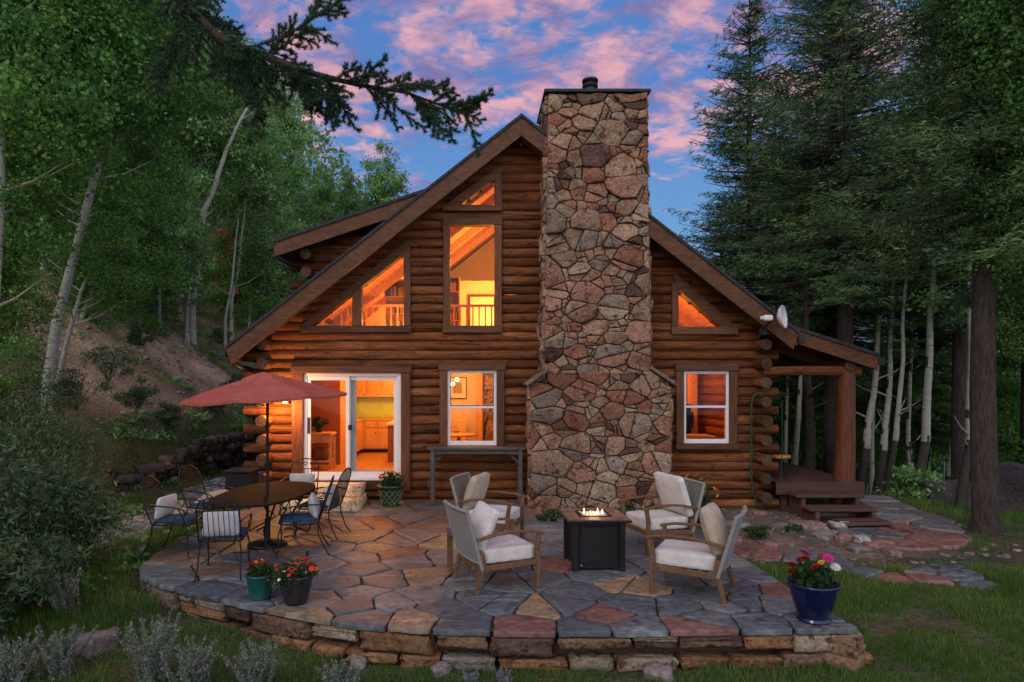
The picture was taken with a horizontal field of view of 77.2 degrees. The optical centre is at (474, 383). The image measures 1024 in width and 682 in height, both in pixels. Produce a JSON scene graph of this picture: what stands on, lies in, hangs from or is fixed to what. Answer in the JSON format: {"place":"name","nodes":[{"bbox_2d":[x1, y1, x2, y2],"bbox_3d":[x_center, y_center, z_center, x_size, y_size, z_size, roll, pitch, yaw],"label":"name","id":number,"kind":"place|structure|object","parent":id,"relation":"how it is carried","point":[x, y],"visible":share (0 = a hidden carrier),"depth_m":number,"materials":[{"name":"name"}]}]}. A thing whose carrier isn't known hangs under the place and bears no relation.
{"place":"outdoors","nodes":[
{"label":"outdoors","id":0,"kind":"place"},
{"bbox_2d":[384,279,403,325],"bbox_3d":[-1.800,-1.630,15.040,0.620,1.620,0.280,0,0,0],"label":"bookshelf","id":1,"kind":"object","parent":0,"point":[394,293],"visible":0.3,"depth_m":14.93,"materials":[{"name":"brown wood"}]},
{"bbox_2d":[0,167,1023,681],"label":"ground","id":2,"kind":"structure","parent":0,"point":[118,453],"depth_m":11.60,"materials":[{"name":"plant"}]},
{"bbox_2d":[0,632,49,681],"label":"sagebrush","id":3,"kind":"object","parent":2,"relation":"on","point":[17,668],"visible":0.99,"depth_m":5.53,"materials":[{"name":"green plant"}]},
{"bbox_2d":[0,532,68,636],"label":"willow shrub","id":4,"kind":"object","parent":2,"relation":"on","point":[11,573],"visible":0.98,"depth_m":6.38,"materials":[{"name":"green plant"}]},
{"bbox_2d":[0,530,94,611],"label":"willow shrub","id":5,"kind":"object","parent":2,"relation":"on","point":[65,557],"visible":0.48,"depth_m":6.96,"materials":[{"name":"green plant"}]},
{"bbox_2d":[0,353,99,474],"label":"willow shrub","id":6,"kind":"object","parent":2,"relation":"on","point":[13,410],"visible":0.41,"depth_m":11.82,"materials":[{"name":"green plant"}]},
{"bbox_2d":[0,407,101,558],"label":"willow shrub","id":7,"kind":"object","parent":2,"relation":"on","point":[22,488],"visible":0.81,"depth_m":7.49,"materials":[{"name":"green plant"}]},
{"bbox_2d":[0,384,106,525],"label":"willow shrub","id":8,"kind":"object","parent":2,"relation":"on","point":[44,433],"visible":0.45,"depth_m":9.83,"materials":[{"name":"green plant"}]},
{"bbox_2d":[43,567,82,615],"bbox_3d":[-4.432,2.231,6.844,0.470,0.550,0.427,0,0,40],"label":"sagebrush","id":9,"kind":"object","parent":2,"relation":"on","point":[58,598],"visible":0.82,"depth_m":6.79,"materials":[{"name":"green plant"}]},
{"bbox_2d":[34,624,98,681],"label":"sagebrush","id":10,"kind":"object","parent":2,"relation":"on","point":[63,654],"visible":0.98,"depth_m":5.70,"materials":[{"name":"green plant"}]},
{"bbox_2d":[0,0,146,403],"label":"aspen tree","id":11,"kind":"object","parent":2,"relation":"on","point":[30,119],"visible":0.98,"depth_m":10.69,"materials":[{"name":"green plant"}]},
{"bbox_2d":[6,458,144,571],"bbox_3d":[-5.043,1.649,8.040,1.502,1.503,1.594,0,0,-34],"label":"willow shrub","id":12,"kind":"object","parent":2,"relation":"on","point":[94,517],"visible":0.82,"depth_m":7.83,"materials":[{"name":"green plant"}]},
{"bbox_2d":[53,366,117,408],"bbox_3d":[-8.643,0.079,13.930,1.476,0.959,1.164,0,0,-22],"label":"shrub","id":13,"kind":"object","parent":2,"relation":"on","point":[66,381],"visible":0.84,"depth_m":13.77,"materials":[{"name":"green plant"}]},
{"bbox_2d":[73,626,118,660],"bbox_3d":[-3.639,2.517,6.149,0.266,0.277,0.388,0,0,33],"label":"rock","id":14,"kind":"object","parent":2,"relation":"on","point":[104,640],"visible":0.79,"depth_m":6.08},
{"bbox_2d":[39,160,164,391],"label":"aspen tree","id":15,"kind":"object","parent":2,"relation":"on","point":[105,235],"visible":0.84,"depth_m":13.87,"materials":[{"name":"green plant"}]},
{"bbox_2d":[0,0,215,194],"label":"aspen tree","id":16,"kind":"object","parent":2,"relation":"on","point":[100,10],"visible":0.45,"depth_m":11.94,"materials":[{"name":"green plant"}]},
{"bbox_2d":[80,341,141,382],"bbox_3d":[-8.870,-0.528,15.593,1.327,0.991,1.219,0,0,-23],"label":"shrub","id":17,"kind":"object","parent":2,"relation":"on","point":[117,365],"visible":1,"depth_m":15.51,"materials":[{"name":"green plant"}]},
{"bbox_2d":[4,0,247,411],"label":"aspen tree","id":18,"kind":"object","parent":2,"relation":"on","point":[177,106],"visible":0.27,"depth_m":14.79,"materials":[{"name":"green plant"}]},
{"bbox_2d":[44,114,213,330],"bbox_3d":[-9.400,-4.449,17.496,4.428,6.318,3.896,0,0,0],"label":"aspen tree","id":19,"kind":"object","parent":2,"relation":"on","point":[86,312],"visible":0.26,"depth_m":17.35,"materials":[{"name":"green plant"}]},
{"bbox_2d":[85,245,187,337],"bbox_3d":[-10.726,-2.631,19.928,3.010,4.298,3.279,0,0,30],"label":"shrub","id":20,"kind":"object","parent":2,"relation":"on","point":[147,321],"visible":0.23,"depth_m":19.88,"materials":[{"name":"green plant"}]},
{"bbox_2d":[113,609,181,681],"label":"sagebrush","id":21,"kind":"object","parent":2,"relation":"on","point":[151,663],"visible":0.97,"depth_m":5.55,"materials":[{"name":"green plant"}]},
{"bbox_2d":[74,471,263,552],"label":"stone path","id":22,"kind":"structure","parent":2,"relation":"on","point":[139,519],"depth_m":10.69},
{"bbox_2d":[120,166,222,327],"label":"aspen tree","id":23,"kind":"object","parent":2,"relation":"on","point":[187,232],"visible":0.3,"depth_m":20.88,"materials":[{"name":"green plant"}]},
{"bbox_2d":[119,4,227,317],"bbox_3d":[-10.892,-7.764,22.193,5.074,11.067,5.381,0,0,0],"label":"aspen tree","id":24,"kind":"object","parent":2,"relation":"on","point":[198,177],"visible":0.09,"depth_m":22.27,"materials":[{"name":"green plant"}]},
{"bbox_2d":[137,202,219,345],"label":"aspen tree","id":25,"kind":"object","parent":2,"relation":"on","point":[186,336],"visible":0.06,"depth_m":22.20,"materials":[{"name":"green plant"}]},
{"bbox_2d":[107,432,262,491],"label":"rock wall","id":26,"kind":"structure","parent":2,"relation":"on","point":[216,453],"depth_m":15.25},
{"bbox_2d":[158,634,222,681],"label":"sagebrush","id":27,"kind":"object","parent":2,"relation":"on","point":[190,669],"visible":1,"depth_m":5.39,"materials":[{"name":"green plant"}]},
{"bbox_2d":[27,10,362,269],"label":"hillside woods","id":28,"kind":"object","parent":2,"relation":"on","point":[316,153],"visible":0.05,"depth_m":51.66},
{"bbox_2d":[197,217,261,348],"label":"aspen tree","id":29,"kind":"object","parent":2,"relation":"on","point":[219,275],"visible":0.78,"depth_m":25.73,"materials":[{"name":"green plant"}]},
{"bbox_2d":[173,31,297,344],"bbox_3d":[-9.320,-7.284,24.078,5.098,11.782,4.016,0,0,-24],"label":"aspen tree","id":30,"kind":"object","parent":2,"relation":"on","point":[237,143],"visible":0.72,"depth_m":23.76,"materials":[{"name":"green plant"}]},
{"bbox_2d":[223,467,260,509],"bbox_3d":[-4.270,2.010,11.750,0.500,0.900,0.560,0,0,0],"label":"grill box","id":31,"kind":"object","parent":2,"relation":"on","point":[236,477],"visible":0.5,"depth_m":11.50,"materials":[{"name":"black metal"}]},
{"bbox_2d":[213,231,290,329],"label":"aspen tree","id":32,"kind":"object","parent":2,"relation":"on","point":[248,290],"visible":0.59,"depth_m":27.70,"materials":[{"name":"green plant"}]},
{"bbox_2d":[221,632,282,681],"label":"sagebrush","id":33,"kind":"object","parent":2,"relation":"on","point":[254,670],"visible":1,"depth_m":5.43,"materials":[{"name":"green plant"}]},
{"bbox_2d":[210,159,305,340],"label":"aspen tree","id":34,"kind":"object","parent":2,"relation":"on","point":[248,211],"visible":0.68,"depth_m":26.55,"materials":[{"name":"green plant"}]},
{"bbox_2d":[222,122,317,296],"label":"aspen tree","id":35,"kind":"object","parent":2,"relation":"on","point":[292,183],"visible":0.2,"depth_m":31.90,"materials":[{"name":"green plant"}]},
{"bbox_2d":[246,201,312,307],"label":"aspen tree","id":36,"kind":"object","parent":2,"relation":"on","point":[294,275],"visible":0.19,"depth_m":29.66,"materials":[{"name":"green plant"}]},
{"bbox_2d":[261,79,318,280],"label":"aspen tree","id":37,"kind":"object","parent":2,"relation":"on","point":[301,135],"visible":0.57,"depth_m":33.73,"materials":[{"name":"green plant"}]},
{"bbox_2d":[139,0,494,158],"bbox_3d":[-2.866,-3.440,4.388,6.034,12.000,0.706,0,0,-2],"label":"spruce tree","id":38,"kind":"object","parent":2,"relation":"on","point":[306,86],"visible":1,"depth_m":4.48,"materials":[{"name":"green plant"}]},
{"bbox_2d":[305,163,344,223],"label":"poplar tree","id":39,"kind":"object","parent":2,"relation":"on","point":[325,195],"visible":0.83,"depth_m":37.61,"materials":[{"name":"green plant"}]},
{"bbox_2d":[333,159,362,217],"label":"poplar tree","id":40,"kind":"object","parent":2,"relation":"on","point":[347,195],"visible":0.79,"depth_m":38.79,"materials":[{"name":"green plant"}]},
{"bbox_2d":[342,134,411,214],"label":"poplar tree","id":41,"kind":"object","parent":2,"relation":"on","point":[381,190],"visible":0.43,"depth_m":36.49,"materials":[{"name":"green plant"}]},
{"bbox_2d":[6,248,911,591],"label":"undergrowth","id":42,"kind":"object","parent":2,"relation":"on","point":[156,436],"visible":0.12,"depth_m":15.26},
{"bbox_2d":[139,501,856,637],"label":"patio","id":43,"kind":"structure","parent":2,"relation":"on","point":[381,568],"depth_m":7.10,"materials":[{"name":"stone"}]},
{"bbox_2d":[138,476,210,558],"bbox_3d":[-4.023,1.753,8.557,0.774,1.025,0.580,0,0,6],"label":"patio chair","id":44,"kind":"object","parent":43,"relation":"on","point":[183,519],"visible":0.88,"depth_m":8.42,"materials":[{"name":"black metal"}]},
{"bbox_2d":[176,465,235,534],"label":"patio chair","id":45,"kind":"object","parent":43,"relation":"on","point":[195,492],"visible":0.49,"depth_m":9.71,"materials":[{"name":"black metal"}]},
{"bbox_2d":[193,496,251,582],"bbox_3d":[-3.008,1.773,7.655,0.580,0.985,0.761,0,0,-10],"label":"patio chair","id":46,"kind":"object","parent":43,"relation":"on","point":[240,537],"visible":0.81,"depth_m":7.45,"materials":[{"name":"black metal"}]},
{"bbox_2d":[202,511,238,536],"bbox_3d":[-2.986,1.640,7.533,0.413,0.296,0.148,0,-12,-10],"label":"throw pillow","id":47,"kind":"object","parent":46,"relation":"on","point":[221,524],"visible":0.77,"depth_m":7.48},
{"bbox_2d":[245,558,274,600],"bbox_3d":[-2.261,2.053,6.743,0.315,0.415,0.320,0,0,0],"label":"flower pot","id":48,"kind":"object","parent":43,"relation":"on","point":[256,576],"visible":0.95,"depth_m":6.65,"materials":[{"name":"ceramic"}]},
{"bbox_2d":[209,481,314,553],"bbox_3d":[-2.970,1.898,9.100,1.180,0.719,2.060,0,0,4],"label":"dining table","id":49,"kind":"object","parent":43,"relation":"on","point":[255,495],"visible":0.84,"depth_m":8.90,"materials":[{"name":"brown metal"}]},
{"bbox_2d":[180,369,346,549],"bbox_3d":[-2.939,1.023,8.950,2.129,2.466,2.131,0,0,-23],"label":"patio umbrella","id":50,"kind":"object","parent":43,"relation":"on","point":[267,387],"visible":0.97,"depth_m":8.40,"materials":[{"name":"fabric"}]},
{"bbox_2d":[263,548,318,605],"bbox_3d":[-1.887,1.982,6.625,0.560,0.557,0.571,0,0,12],"label":"flower pot","id":51,"kind":"object","parent":43,"relation":"on","point":[295,580],"visible":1,"depth_m":6.51,"materials":[{"name":"ceramic"}]},
{"bbox_2d":[274,475,334,557],"bbox_3d":[-2.288,1.753,8.636,0.774,1.025,0.580,0,0,-13],"label":"patio chair","id":52,"kind":"object","parent":43,"relation":"on","point":[296,517],"visible":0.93,"depth_m":8.46,"materials":[{"name":"black metal"}]},
{"bbox_2d":[292,467,351,539],"bbox_3d":[-2.258,1.753,9.587,0.774,1.025,0.580,0,0,10],"label":"patio chair","id":53,"kind":"object","parent":43,"relation":"on","point":[342,495],"visible":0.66,"depth_m":9.47,"materials":[{"name":"black metal"}]},
{"bbox_2d":[377,470,404,506],"bbox_3d":[-1.560,1.927,11.880,0.516,0.666,0.516,0,0,0],"label":"flower pot","id":54,"kind":"object","parent":43,"relation":"on","point":[390,486],"visible":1,"depth_m":11.75,"materials":[{"name":"ceramic"}]},
{"bbox_2d":[427,446,524,504],"bbox_3d":[0.020,1.722,12.048,1.820,1.075,0.316,0,0,0],"label":"console table","id":55,"kind":"object","parent":43,"relation":"on","point":[443,450],"visible":0.93,"depth_m":11.92,"materials":[{"name":"grey wood"}]},
{"bbox_2d":[449,472,526,537],"bbox_3d":[0.185,1.801,9.269,0.984,0.927,0.752,0,0,21],"label":"lounge chair","id":56,"kind":"object","parent":43,"relation":"on","point":[509,510],"visible":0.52,"depth_m":9.21,"materials":[{"name":"brown wood"}]},
{"bbox_2d":[462,472,489,509],"bbox_3d":[0.022,1.560,9.332,0.225,0.515,0.594,19,7,20],"label":"back pillow","id":57,"kind":"object","parent":56,"relation":"on","point":[477,486],"visible":0.87,"depth_m":9.10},
{"bbox_2d":[443,500,544,595],"bbox_3d":[0.185,1.801,7.268,0.984,0.927,0.752,0,0,-23],"label":"lounge chair","id":58,"kind":"object","parent":43,"relation":"on","point":[510,549],"visible":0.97,"depth_m":7.05,"materials":[{"name":"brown wood"}]},
{"bbox_2d":[465,501,499,551],"bbox_3d":[0.067,1.600,7.218,0.191,0.495,0.495,26,-6,-22],"label":"back pillow","id":59,"kind":"object","parent":58,"relation":"on","point":[484,516],"visible":0.65,"depth_m":7.04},
{"bbox_2d":[558,508,631,571],"bbox_3d":[1.480,1.901,8.000,0.770,0.719,0.770,0,0,-2],"label":"fire table","id":60,"kind":"object","parent":43,"relation":"on","point":[593,537],"visible":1,"depth_m":7.72,"materials":[{"name":"black metal"}]},
{"bbox_2d":[580,526,616,562],"bbox_3d":[1.490,1.940,7.719,0.440,0.440,0.009,0,0,-2],"label":"door panel","id":61,"kind":"structure","parent":60,"relation":"in","point":[598,544],"depth_m":7.72,"materials":[{"name":"black metal"}]},
{"bbox_2d":[618,477,705,555],"bbox_3d":[2.598,1.801,8.872,0.984,0.927,0.752,0,0,-16],"label":"lounge chair","id":62,"kind":"object","parent":43,"relation":"on","point":[647,521],"visible":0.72,"depth_m":8.63,"materials":[{"name":"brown wood"}]},
{"bbox_2d":[653,471,693,516],"bbox_3d":[2.761,1.530,8.918,0.225,0.574,0.654,-19,5,-15],"label":"back pillow","id":63,"kind":"object","parent":62,"relation":"on","point":[671,489],"visible":0.96,"depth_m":8.73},
{"bbox_2d":[645,505,747,604],"bbox_3d":[2.441,1.801,7.000,0.984,0.927,0.752,0,0,29],"label":"lounge chair","id":64,"kind":"object","parent":43,"relation":"on","point":[695,557],"visible":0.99,"depth_m":6.79,"materials":[{"name":"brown wood"}]},
{"bbox_2d":[699,502,728,555],"bbox_3d":[2.592,1.560,6.915,0.225,0.515,0.515,-20,-13,27],"label":"back pillow","id":65,"kind":"object","parent":64,"relation":"on","point":[713,525],"visible":0.84,"depth_m":6.72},
{"bbox_2d":[786,550,840,625],"bbox_3d":[3.240,1.934,6.130,0.472,0.652,0.472,0,0,0],"label":"flower pot","id":66,"kind":"object","parent":43,"relation":"on","point":[815,587],"visible":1,"depth_m":6.01,"materials":[{"name":"ceramic"}]},
{"bbox_2d":[138,571,874,673],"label":"stone wall","id":67,"kind":"structure","parent":2,"relation":"on","point":[409,650],"depth_m":5.92,"materials":[{"name":"stone"}]},
{"bbox_2d":[0,262,1021,566],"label":"rubble","id":68,"kind":"object","parent":2,"relation":"on","point":[722,508],"visible":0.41,"depth_m":14.81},
{"bbox_2d":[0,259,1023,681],"bbox_3d":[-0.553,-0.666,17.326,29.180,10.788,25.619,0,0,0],"label":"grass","id":69,"kind":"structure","parent":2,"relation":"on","point":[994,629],"depth_m":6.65,"materials":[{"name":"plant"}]},
{"bbox_2d":[220,77,884,513],"bbox_3d":[1.460,-1.390,16.270,12.320,9.100,9.260,0,0,0],"label":"log cabin","id":70,"kind":"object","parent":2,"relation":"on","point":[598,341],"visible":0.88,"depth_m":12.29,"materials":[{"name":"wood"}]},
{"bbox_2d":[311,432,335,469],"bbox_3d":[-3.335,1.435,13.750,0.630,0.790,0.440,0,0,0],"label":"console table","id":71,"kind":"object","parent":70,"relation":"on","point":[321,454],"visible":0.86,"depth_m":13.62,"materials":[{"name":"brown wood"}]},
{"bbox_2d":[290,366,411,490],"bbox_3d":[-2.380,0.860,12.388,2.320,2.400,0.245,0,0,0],"label":"sliding door","id":72,"kind":"structure","parent":70,"relation":"in","point":[401,375],"depth_m":12.33,"materials":[{"name":"paint"}]},
{"bbox_2d":[300,239,411,332],"bbox_3d":[-2.290,-1.890,12.395,2.140,1.800,0.230,0,0,0],"label":"window","id":73,"kind":"structure","parent":70,"relation":"in","point":[355,291],"depth_m":12.28,"materials":[{"name":"brown glass"}]},
{"bbox_2d":[357,418,393,451],"bbox_3d":[-2.600,1.327,16.600,2.400,0.805,2.000,0,0,0],"label":"kitchen cabinet","id":74,"kind":"object","parent":70,"relation":"in","point":[372,433],"visible":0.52,"depth_m":17.00,"materials":[{"name":"brown wood"}]},
{"bbox_2d":[357,380,393,396],"bbox_3d":[-2.600,-0.115,17.425,2.400,0.950,0.350,0,0,0],"label":"wall cabinet","id":75,"kind":"object","parent":70,"relation":"attached to","point":[375,388],"depth_m":17.26,"materials":[{"name":"brown wood"}]},
{"bbox_2d":[438,363,505,445],"bbox_3d":[-0.055,0.450,12.385,1.290,1.700,0.250,0,0,0],"label":"window","id":76,"kind":"structure","parent":70,"relation":"in","point":[446,369],"depth_m":12.29,"materials":[{"name":"paint"}]},
{"bbox_2d":[443,166,501,211],"bbox_3d":[-0.045,-3.752,12.395,1.150,0.855,0.230,0,0,0],"label":"window","id":77,"kind":"structure","parent":70,"relation":"in","point":[457,204],"depth_m":12.28,"materials":[{"name":"brown wood"}]},
{"bbox_2d":[443,217,502,332],"bbox_3d":[-0.045,-2.090,12.390,1.150,2.220,0.240,0,0,0],"label":"window","id":78,"kind":"structure","parent":70,"relation":"in","point":[496,222],"depth_m":12.29,"materials":[{"name":"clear glass"}]},
{"bbox_2d":[670,274,737,334],"bbox_3d":[4.420,-1.535,12.395,1.280,1.170,0.230,0,0,0],"label":"window","id":79,"kind":"structure","parent":70,"relation":"in","point":[723,325],"depth_m":12.28,"materials":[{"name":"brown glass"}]},
{"bbox_2d":[674,364,738,449],"bbox_3d":[4.460,0.435,12.385,1.220,1.650,0.250,0,0,0],"label":"window","id":80,"kind":"structure","parent":70,"relation":"in","point":[730,442],"depth_m":12.29,"materials":[{"name":"paint"}]},
{"bbox_2d":[663,0,825,403],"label":"spruce tree","id":81,"kind":"object","parent":2,"relation":"on","point":[740,113],"visible":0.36,"depth_m":19.74,"materials":[{"name":"green plant"}]},
{"bbox_2d":[764,375,822,465],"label":"leafy tree","id":82,"kind":"object","parent":2,"relation":"on","point":[775,439],"visible":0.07,"depth_m":20.96,"materials":[{"name":"green plant"}]},
{"bbox_2d":[706,80,883,442],"bbox_3d":[10.230,-2.485,21.949,6.580,15.763,6.260,0,0,0],"label":"spruce tree","id":83,"kind":"object","parent":2,"relation":"on","point":[795,391],"visible":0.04,"depth_m":21.33,"materials":[{"name":"green plant"}]},
{"bbox_2d":[761,126,838,464],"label":"aspen tree","id":84,"kind":"object","parent":2,"relation":"on","point":[795,451],"visible":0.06,"depth_m":16.97,"materials":[{"name":"green plant"}]},
{"bbox_2d":[788,268,835,469],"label":"dead tree","id":85,"kind":"object","parent":2,"relation":"on","point":[808,445],"visible":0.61,"depth_m":15.42,"materials":[{"name":"wood"}]},
{"bbox_2d":[718,0,948,473],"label":"spruce tree","id":86,"kind":"object","parent":2,"relation":"on","point":[829,321],"visible":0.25,"depth_m":16.79,"materials":[{"name":"green plant"}]},
{"bbox_2d":[698,0,1014,382],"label":"spruce tree","id":87,"kind":"object","parent":2,"relation":"on","point":[841,293],"visible":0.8,"depth_m":15.04,"materials":[{"name":"green plant"}]},
{"bbox_2d":[814,339,932,494],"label":"leafy tree","id":88,"kind":"object","parent":2,"relation":"on","point":[860,422],"visible":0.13,"depth_m":20.79,"materials":[{"name":"green plant"}]},
{"bbox_2d":[853,103,927,485],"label":"aspen tree","id":89,"kind":"object","parent":2,"relation":"on","point":[868,430],"visible":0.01,"depth_m":15.45,"materials":[{"name":"grey plant"}]},
{"bbox_2d":[855,108,949,495],"bbox_3d":[10.741,-2.000,15.397,3.274,9.760,3.544,0,0,0],"label":"aspen tree","id":90,"kind":"object","parent":2,"relation":"on","point":[892,453],"visible":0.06,"depth_m":14.48,"materials":[{"name":"green plant"}]},
{"bbox_2d":[856,354,950,482],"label":"leafy tree","id":91,"kind":"object","parent":2,"relation":"on","point":[901,455],"visible":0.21,"depth_m":19.75,"materials":[{"name":"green plant"}]},
{"bbox_2d":[854,95,954,494],"bbox_3d":[11.161,-2.189,16.464,3.633,10.925,2.890,0,0,0],"label":"aspen tree","id":92,"kind":"object","parent":2,"relation":"on","point":[879,473],"visible":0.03,"depth_m":15.46,"materials":[{"name":"grey plant"}]},
{"bbox_2d":[885,197,928,469],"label":"aspen tree","id":93,"kind":"object","parent":2,"relation":"on","point":[909,456],"depth_m":16.97,"materials":[{"name":"grey plant"}]},
{"bbox_2d":[801,0,1023,535],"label":"spruce tree","id":94,"kind":"object","parent":2,"relation":"on","point":[985,513],"visible":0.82,"depth_m":10.30,"materials":[{"name":"green plant"}]},
{"bbox_2d":[888,464,953,500],"bbox_3d":[9.325,2.080,13.422,0.997,0.776,1.263,0,0,-42],"label":"shrub","id":95,"kind":"object","parent":2,"relation":"on","point":[912,479],"visible":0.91,"depth_m":13.30,"materials":[{"name":"green plant"}]},
{"bbox_2d":[856,265,999,498],"bbox_3d":[13.165,-1.634,18.935,3.890,13.369,3.737,0,0,0],"label":"tree","id":96,"kind":"object","parent":2,"relation":"on","point":[918,384],"visible":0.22,"depth_m":18.72,"materials":[{"name":"green plant"}]},
{"bbox_2d":[854,3,1023,479],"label":"spruce tree","id":97,"kind":"object","parent":2,"relation":"on","point":[959,365],"visible":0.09,"depth_m":14.43,"materials":[{"name":"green plant"}]},
{"bbox_2d":[871,41,1015,494],"bbox_3d":[11.026,-2.756,15.184,3.152,11.076,3.098,0,0,0],"label":"aspen tree","id":98,"kind":"object","parent":2,"relation":"on","point":[922,457],"visible":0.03,"depth_m":13.96,"materials":[{"name":"green plant"}]},
{"bbox_2d":[864,0,1023,366],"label":"spruce tree","id":99,"kind":"object","parent":2,"relation":"on","point":[1002,38],"visible":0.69,"depth_m":9.79,"materials":[{"name":"green plant"}]},
{"bbox_2d":[871,82,1023,464],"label":"spruce tree","id":100,"kind":"object","parent":2,"relation":"on","point":[942,355],"visible":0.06,"depth_m":16.10,"materials":[{"name":"green plant"}]},
{"bbox_2d":[924,479,970,508],"bbox_3d":[9.762,2.330,13.097,1.010,0.755,0.896,0,0,45],"label":"boulder","id":101,"kind":"object","parent":2,"relation":"on","point":[952,488],"visible":0.34,"depth_m":12.87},
{"bbox_2d":[881,148,1023,508],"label":"aspen tree","id":102,"kind":"object","parent":2,"relation":"on","point":[963,481],"visible":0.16,"depth_m":13.26,"materials":[{"name":"green plant"}]},
{"bbox_2d":[932,330,1021,461],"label":"leafy tree","id":103,"kind":"object","parent":2,"relation":"on","point":[1005,366],"visible":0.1,"depth_m":17.88,"materials":[{"name":"green plant"}]},
{"bbox_2d":[940,372,1023,463],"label":"leafy tree","id":104,"kind":"object","parent":2,"relation":"on","point":[1007,389],"visible":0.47,"depth_m":16.76,"materials":[{"name":"green plant"}]},
{"bbox_2d":[969,461,1023,514],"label":"boulder","id":105,"kind":"object","parent":2,"relation":"on","point":[1011,482],"visible":0.32,"depth_m":12.50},
{"bbox_2d":[163,0,1021,302],"label":"sky","id":106,"kind":"structure","parent":0,"point":[521,49],"materials":[{"name":"blue"}]},
{"bbox_2d":[733,538,998,589],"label":"path","id":107,"kind":"structure","parent":0,"point":[746,548],"depth_m":8.48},
{"bbox_2d":[835,495,971,550],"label":"path","id":108,"kind":"structure","parent":0,"point":[936,531],"depth_m":10.42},
{"bbox_2d":[787,491,895,529],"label":"porch steps","id":109,"kind":"structure","parent":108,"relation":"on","point":[850,503],"depth_m":11.26,"materials":[{"name":"brown wood"}]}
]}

